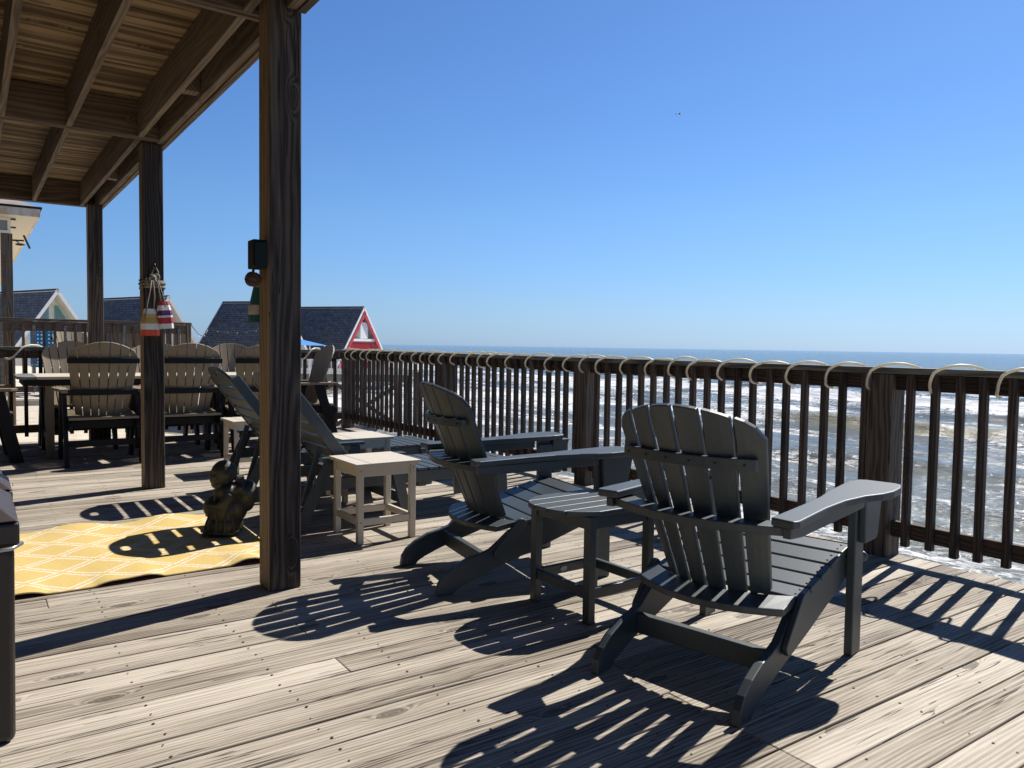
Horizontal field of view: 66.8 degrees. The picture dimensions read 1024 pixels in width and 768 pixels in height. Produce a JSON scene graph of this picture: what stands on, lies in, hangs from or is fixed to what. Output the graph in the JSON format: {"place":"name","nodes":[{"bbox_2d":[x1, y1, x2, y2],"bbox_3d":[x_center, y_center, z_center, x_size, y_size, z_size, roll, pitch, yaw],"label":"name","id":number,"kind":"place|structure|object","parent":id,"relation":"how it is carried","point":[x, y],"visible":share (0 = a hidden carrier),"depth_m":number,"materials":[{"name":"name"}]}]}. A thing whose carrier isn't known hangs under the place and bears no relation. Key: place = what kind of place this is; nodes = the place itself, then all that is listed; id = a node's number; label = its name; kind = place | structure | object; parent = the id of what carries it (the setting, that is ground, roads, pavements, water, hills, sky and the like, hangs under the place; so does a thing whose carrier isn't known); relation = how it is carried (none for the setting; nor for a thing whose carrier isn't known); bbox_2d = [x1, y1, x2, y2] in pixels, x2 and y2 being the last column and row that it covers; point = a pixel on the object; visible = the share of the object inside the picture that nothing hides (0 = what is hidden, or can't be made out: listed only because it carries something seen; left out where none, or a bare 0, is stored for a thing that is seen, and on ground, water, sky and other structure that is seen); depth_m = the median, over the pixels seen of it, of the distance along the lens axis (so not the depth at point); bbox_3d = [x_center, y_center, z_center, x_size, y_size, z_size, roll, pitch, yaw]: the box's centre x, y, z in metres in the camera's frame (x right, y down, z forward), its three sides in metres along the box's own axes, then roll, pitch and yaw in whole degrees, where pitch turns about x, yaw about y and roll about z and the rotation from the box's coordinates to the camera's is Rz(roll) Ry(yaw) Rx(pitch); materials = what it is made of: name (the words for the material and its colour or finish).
{"place":"outdoors","nodes":[
{"label":"outdoors","id":0,"kind":"place"},
{"bbox_2d":[6,366,51,405],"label":"neighbor deck","id":1,"kind":"structure","parent":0,"point":[33,399],"depth_m":12.94,"materials":[{"name":"white wood"}]},
{"bbox_2d":[0,199,41,384],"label":"neighbor house","id":2,"kind":"structure","parent":1,"relation":"on","point":[19,220],"depth_m":14.45,"materials":[{"name":"beige wood"}]},
{"bbox_2d":[0,217,10,232],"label":"window","id":3,"kind":"structure","parent":2,"relation":"in","point":[5,223],"depth_m":14.39,"materials":[{"name":"white glass"}]},
{"bbox_2d":[30,331,53,393],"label":"beach chair","id":4,"kind":"object","parent":1,"relation":"on","point":[39,333],"visible":0.32,"depth_m":13.68,"materials":[{"name":"blue fabric"}]},
{"bbox_2d":[50,331,87,372],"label":"beach chair","id":5,"kind":"object","parent":1,"relation":"on","point":[70,337],"visible":0.1,"depth_m":13.49,"materials":[{"name":"white fabric"}]},
{"bbox_2d":[0,330,185,424],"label":"plank fence","id":6,"kind":"object","parent":1,"relation":"on","point":[7,339],"visible":0.02,"depth_m":12.71,"materials":[{"name":"brown wood"}]},
{"bbox_2d":[0,339,340,442],"bbox_3d":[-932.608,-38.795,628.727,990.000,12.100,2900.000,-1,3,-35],"label":"beach","id":7,"kind":"structure","parent":0,"point":[33,413],"depth_m":35.46,"materials":[{"name":"white sand"}]},
{"bbox_2d":[0,289,87,365],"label":"frame house","id":8,"kind":"structure","parent":7,"relation":"on","point":[46,304],"depth_m":62.36,"materials":[{"name":"blue"}]},
{"bbox_2d":[40,306,48,321],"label":"window","id":9,"kind":"structure","parent":8,"relation":"in","point":[45,315],"depth_m":61.99,"materials":[{"name":"teal glass"}]},
{"bbox_2d":[54,305,65,318],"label":"window","id":10,"kind":"structure","parent":8,"relation":"in","point":[58,314],"depth_m":62.75,"materials":[{"name":"teal glass"}]},
{"bbox_2d":[0,317,191,433],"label":"neighbor railing","id":11,"kind":"object","parent":7,"relation":"on","point":[33,325],"visible":0.4,"depth_m":12.12,"materials":[{"name":"brown wood"}]},
{"bbox_2d":[191,325,256,336],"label":"string lights","id":12,"kind":"object","parent":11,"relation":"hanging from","point":[214,330],"visible":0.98,"depth_m":33.02,"materials":[{"name":"white metal"}]},
{"bbox_2d":[104,295,196,372],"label":"frame house","id":13,"kind":"structure","parent":7,"relation":"on","point":[122,309],"depth_m":71.20,"materials":[{"name":"grey"}]},
{"bbox_2d":[199,301,312,367],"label":"frame house","id":14,"kind":"structure","parent":7,"relation":"on","point":[230,318],"depth_m":73.75,"materials":[{"name":"blue"}]},
{"bbox_2d":[194,359,418,435],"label":"neighbor pier","id":15,"kind":"structure","parent":7,"relation":"on","point":[330,374],"depth_m":37.97,"materials":[{"name":"grey wood"}]},
{"bbox_2d":[301,306,393,383],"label":"frame house","id":16,"kind":"structure","parent":7,"relation":"on","point":[340,327],"depth_m":81.73,"materials":[{"name":"grey"}]},
{"bbox_2d":[0,0,1023,353],"label":"sky","id":17,"kind":"structure","parent":0,"point":[830,175],"materials":[{"name":"blue"}]},
{"bbox_2d":[197,342,1023,583],"bbox_3d":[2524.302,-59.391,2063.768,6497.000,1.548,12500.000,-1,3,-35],"label":"sea","id":18,"kind":"structure","parent":0,"point":[997,433],"depth_m":50.44,"materials":[{"name":"liquid"}]},
{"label":"deck pilings","id":19,"kind":"structure","parent":0,"visible":0},
{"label":"deck frame","id":20,"kind":"structure","parent":19,"relation":"on","visible":0},
{"bbox_2d":[0,426,1023,767],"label":"deck","id":21,"kind":"structure","parent":20,"relation":"on","point":[368,652],"depth_m":2.81,"materials":[{"name":"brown wood"}]},
{"bbox_2d":[0,489,23,743],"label":"plastic bin","id":22,"kind":"object","parent":21,"relation":"on","point":[10,541],"visible":1,"depth_m":2.19,"materials":[{"name":"black plastic"}]},
{"bbox_2d":[0,473,16,509],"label":"trash bag","id":23,"kind":"object","parent":22,"relation":"in","point":[5,485],"visible":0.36,"depth_m":2.64,"materials":[{"name":"black"}]},
{"bbox_2d":[0,385,24,463],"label":"dining chair","id":24,"kind":"object","parent":21,"relation":"on","point":[10,443],"visible":1,"depth_m":7.13,"materials":[{"name":"black wood"}]},
{"bbox_2d":[38,341,117,448],"bbox_3d":[-4.635,0.110,8.280,0.770,1.133,0.731,-1,4,-38],"label":"dining chair","id":25,"kind":"object","parent":21,"relation":"on","point":[54,356],"visible":0.25,"depth_m":8.37,"materials":[{"name":"beige wood"}]},
{"bbox_2d":[86,204,103,439],"bbox_3d":[-4.685,-0.672,8.744,0.148,2.647,0.148,-1,3,-35],"label":"timber post","id":26,"kind":"object","parent":21,"relation":"on","point":[95,294],"visible":0.56,"depth_m":8.66,"materials":[{"name":"brown wood"}]},
{"bbox_2d":[51,342,140,467],"bbox_3d":[-3.916,0.164,7.391,0.770,1.133,0.731,-1,3,-35],"label":"dining chair","id":27,"kind":"object","parent":21,"relation":"on","point":[102,416],"visible":0.99,"depth_m":7.19,"materials":[{"name":"beige wood"}]},
{"bbox_2d":[13,372,252,457],"bbox_3d":[-3.829,0.287,8.406,2.600,0.790,0.860,-1,3,-35],"label":"dining table","id":28,"kind":"object","parent":21,"relation":"on","point":[48,381],"visible":0.45,"depth_m":7.54,"materials":[{"name":"black painted wood"}]},
{"bbox_2d":[14,513,259,594],"bbox_3d":[-2.428,0.896,4.056,2.125,0.037,1.317,-1,3,-35],"label":"rug","id":29,"kind":"object","parent":21,"relation":"on","point":[68,557],"visible":0.81,"depth_m":4.18,"materials":[{"name":"yellow fabric"}]},
{"bbox_2d":[200,460,257,536],"bbox_3d":[-1.670,0.677,4.604,0.319,0.457,0.258,-1,3,-27],"label":"garden statue","id":30,"kind":"object","parent":29,"relation":"on","point":[228,504],"visible":1,"depth_m":4.53,"materials":[{"name":"brown metal"}]},
{"bbox_2d":[139,142,164,488],"bbox_3d":[-2.799,-0.511,6.041,0.148,2.647,0.148,-1,3,-35],"label":"timber post","id":31,"kind":"object","parent":21,"relation":"on","point":[151,248],"visible":0.92,"depth_m":5.98,"materials":[{"name":"brown wood"}]},
{"bbox_2d":[138,263,165,289],"bbox_3d":[-2.777,-0.826,6.008,0.194,0.204,0.242,-1,3,-35],"label":"rope knot","id":32,"kind":"object","parent":31,"relation":"attached to","point":[152,277],"visible":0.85,"depth_m":5.94,"materials":[{"name":"beige fabric"}]},
{"bbox_2d":[140,280,159,335],"bbox_3d":[-2.750,-0.577,5.897,0.126,0.421,0.102,-2,4,-35],"label":"lobster buoy","id":33,"kind":"object","parent":32,"relation":"hanging from","point":[149,323],"visible":1,"depth_m":5.87,"materials":[{"name":"wood"}]},
{"bbox_2d":[157,281,173,328],"bbox_3d":[-2.661,-0.604,5.942,0.104,0.361,0.086,-8,8,-42],"label":"lobster buoy","id":34,"kind":"object","parent":32,"relation":"hanging from","point":[165,314],"visible":1,"depth_m":5.92,"materials":[{"name":"wood"}]},
{"bbox_2d":[126,343,199,447],"bbox_3d":[-3.946,0.096,8.761,0.770,1.133,0.731,-1,3,-35],"label":"dining chair","id":35,"kind":"object","parent":21,"relation":"on","point":[185,426],"visible":0.09,"depth_m":8.82,"materials":[{"name":"beige wood"}]},
{"bbox_2d":[0,346,343,438],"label":"deck railing","id":36,"kind":"object","parent":21,"relation":"on","point":[25,354],"visible":0.3,"depth_m":8.53,"materials":[{"name":"brown wood"}]},
{"bbox_2d":[4,344,41,359],"bbox_3d":[-5.296,-0.350,8.476,0.106,0.172,0.435,2,3,28],"label":"rope light","id":37,"kind":"object","parent":36,"relation":"attached to","point":[16,353],"visible":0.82,"depth_m":8.37,"materials":[{"name":"beige"}]},
{"bbox_2d":[301,347,319,359],"bbox_3d":[-2.655,-0.401,10.317,0.106,0.172,0.435,2,3,28],"label":"rope light","id":38,"kind":"object","parent":36,"relation":"attached to","point":[309,352],"visible":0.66,"depth_m":10.21,"materials":[{"name":"beige"}]},
{"bbox_2d":[140,343,223,456],"bbox_3d":[-3.305,0.152,7.817,0.770,1.133,0.731,-1,3,-36],"label":"dining chair","id":39,"kind":"object","parent":21,"relation":"on","point":[179,365],"visible":0.75,"depth_m":7.63,"materials":[{"name":"beige wood"}]},
{"bbox_2d":[203,343,253,442],"bbox_3d":[-3.264,0.083,9.235,0.770,1.133,0.731,-1,3,-33],"label":"dining chair","id":40,"kind":"object","parent":21,"relation":"on","point":[225,354],"visible":0.26,"depth_m":9.43,"materials":[{"name":"beige wood"}]},
{"bbox_2d":[220,417,252,474],"bbox_3d":[-2.345,0.542,6.966,0.414,0.466,0.414,-1,3,-35],"label":"side table","id":41,"kind":"object","parent":21,"relation":"on","point":[235,424],"visible":0.35,"depth_m":6.81,"materials":[{"name":"white wood"}]},
{"bbox_2d":[217,345,258,452],"bbox_3d":[-2.696,0.141,8.229,0.770,1.133,0.731,-1,3,-34],"label":"dining chair","id":42,"kind":"object","parent":21,"relation":"on","point":[248,358],"visible":0.23,"depth_m":7.89,"materials":[{"name":"beige wood"}]},
{"bbox_2d":[259,0,300,591],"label":"timber post","id":43,"kind":"object","parent":21,"relation":"on","point":[280,275],"visible":0.97,"depth_m":3.56,"materials":[{"name":"brown wood"}]},
{"bbox_2d":[244,269,260,286],"bbox_3d":[-1.186,-0.497,3.557,0.072,0.105,0.072,-1,3,-35],"label":"rope knot","id":44,"kind":"object","parent":43,"relation":"attached to","point":[252,278],"visible":0.99,"depth_m":3.54,"materials":[{"name":"brown fabric"}]},
{"bbox_2d":[248,285,258,322],"bbox_3d":[-1.201,-0.410,3.694,0.096,0.236,0.069,-1,3,-35],"label":"lobster buoy","id":45,"kind":"object","parent":43,"relation":"hanging from","point":[253,312],"visible":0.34,"depth_m":3.66,"materials":[{"name":"wood"}]},
{"bbox_2d":[248,239,266,269],"bbox_3d":[-1.144,-0.582,3.489,0.060,0.128,0.104,-1,3,-35],"label":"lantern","id":46,"kind":"object","parent":43,"relation":"attached to","point":[257,254],"visible":1,"depth_m":3.45,"materials":[{"name":"black metal"}]},
{"bbox_2d":[301,345,337,432],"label":"dining chair","id":47,"kind":"object","parent":21,"relation":"on","point":[313,391],"visible":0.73,"depth_m":9.18,"materials":[{"name":"black wood"}]},
{"bbox_2d":[208,366,431,492],"bbox_3d":[-1.481,0.337,6.239,1.789,0.972,0.704,-1,3,-35],"label":"sun lounger","id":48,"kind":"object","parent":21,"relation":"on","point":[222,380],"visible":0.43,"depth_m":5.94,"materials":[{"name":"grey painted wood"}]},
{"bbox_2d":[324,431,393,502],"bbox_3d":[-1.164,0.615,5.842,0.414,0.466,0.414,-1,3,-35],"label":"side table","id":49,"kind":"object","parent":21,"relation":"on","point":[372,439],"visible":0.48,"depth_m":5.73,"materials":[{"name":"white off-white painted wood"}]},
{"bbox_2d":[329,451,420,544],"bbox_3d":[-0.832,0.676,4.694,0.414,0.466,0.414,-1,3,-35],"label":"side table","id":50,"kind":"object","parent":21,"relation":"on","point":[361,466],"visible":1,"depth_m":4.63,"materials":[{"name":"beige off-white painted wood"}]},
{"bbox_2d":[253,371,506,532],"bbox_3d":[-0.846,0.390,5.354,1.789,0.972,0.704,-1,3,-35],"label":"sun lounger","id":51,"kind":"object","parent":21,"relation":"on","point":[320,444],"visible":0.31,"depth_m":4.96,"materials":[{"name":"grey painted wood"}]},
{"bbox_2d":[400,381,631,595],"bbox_3d":[0.001,0.469,4.006,1.021,0.970,0.900,-1,3,-26],"label":"adirondack chair","id":52,"kind":"object","parent":21,"relation":"on","point":[461,447],"visible":0.81,"depth_m":3.79,"materials":[{"name":"grey painted wood"}]},
{"bbox_2d":[528,489,653,625],"bbox_3d":[0.354,0.750,3.466,0.590,0.474,0.413,-1,3,-36],"label":"side table","id":53,"kind":"object","parent":21,"relation":"on","point":[590,512],"visible":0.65,"depth_m":3.36,"materials":[{"name":"grey painted wood"}]},
{"bbox_2d":[341,350,1023,568],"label":"deck railing","id":54,"kind":"object","parent":21,"relation":"on","point":[881,428],"visible":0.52,"depth_m":4.87,"materials":[{"name":"brown wood"}]},
{"bbox_2d":[338,348,1023,398],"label":"rope light","id":55,"kind":"object","parent":54,"relation":"attached to","point":[1002,376],"visible":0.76,"depth_m":5.57,"materials":[{"name":"beige"}]},
{"bbox_2d":[591,403,900,727],"bbox_3d":[0.841,0.536,2.900,0.900,0.970,1.021,3,4,43],"label":"adirondack chair","id":56,"kind":"object","parent":21,"relation":"on","point":[788,569],"visible":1,"depth_m":2.66,"materials":[{"name":"grey painted wood"}]},
{"bbox_3d":[-4.389,-0.418,1.490,0.115,2.860,12.500,-1,3,-35],"label":"house wall","id":57,"kind":"object","parent":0,"visible":0},
{"bbox_2d":[0,0,318,208],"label":"porch roof","id":58,"kind":"structure","parent":57,"relation":"attached to","point":[94,94],"depth_m":5.01,"materials":[{"name":"brown wood"}]}
]}

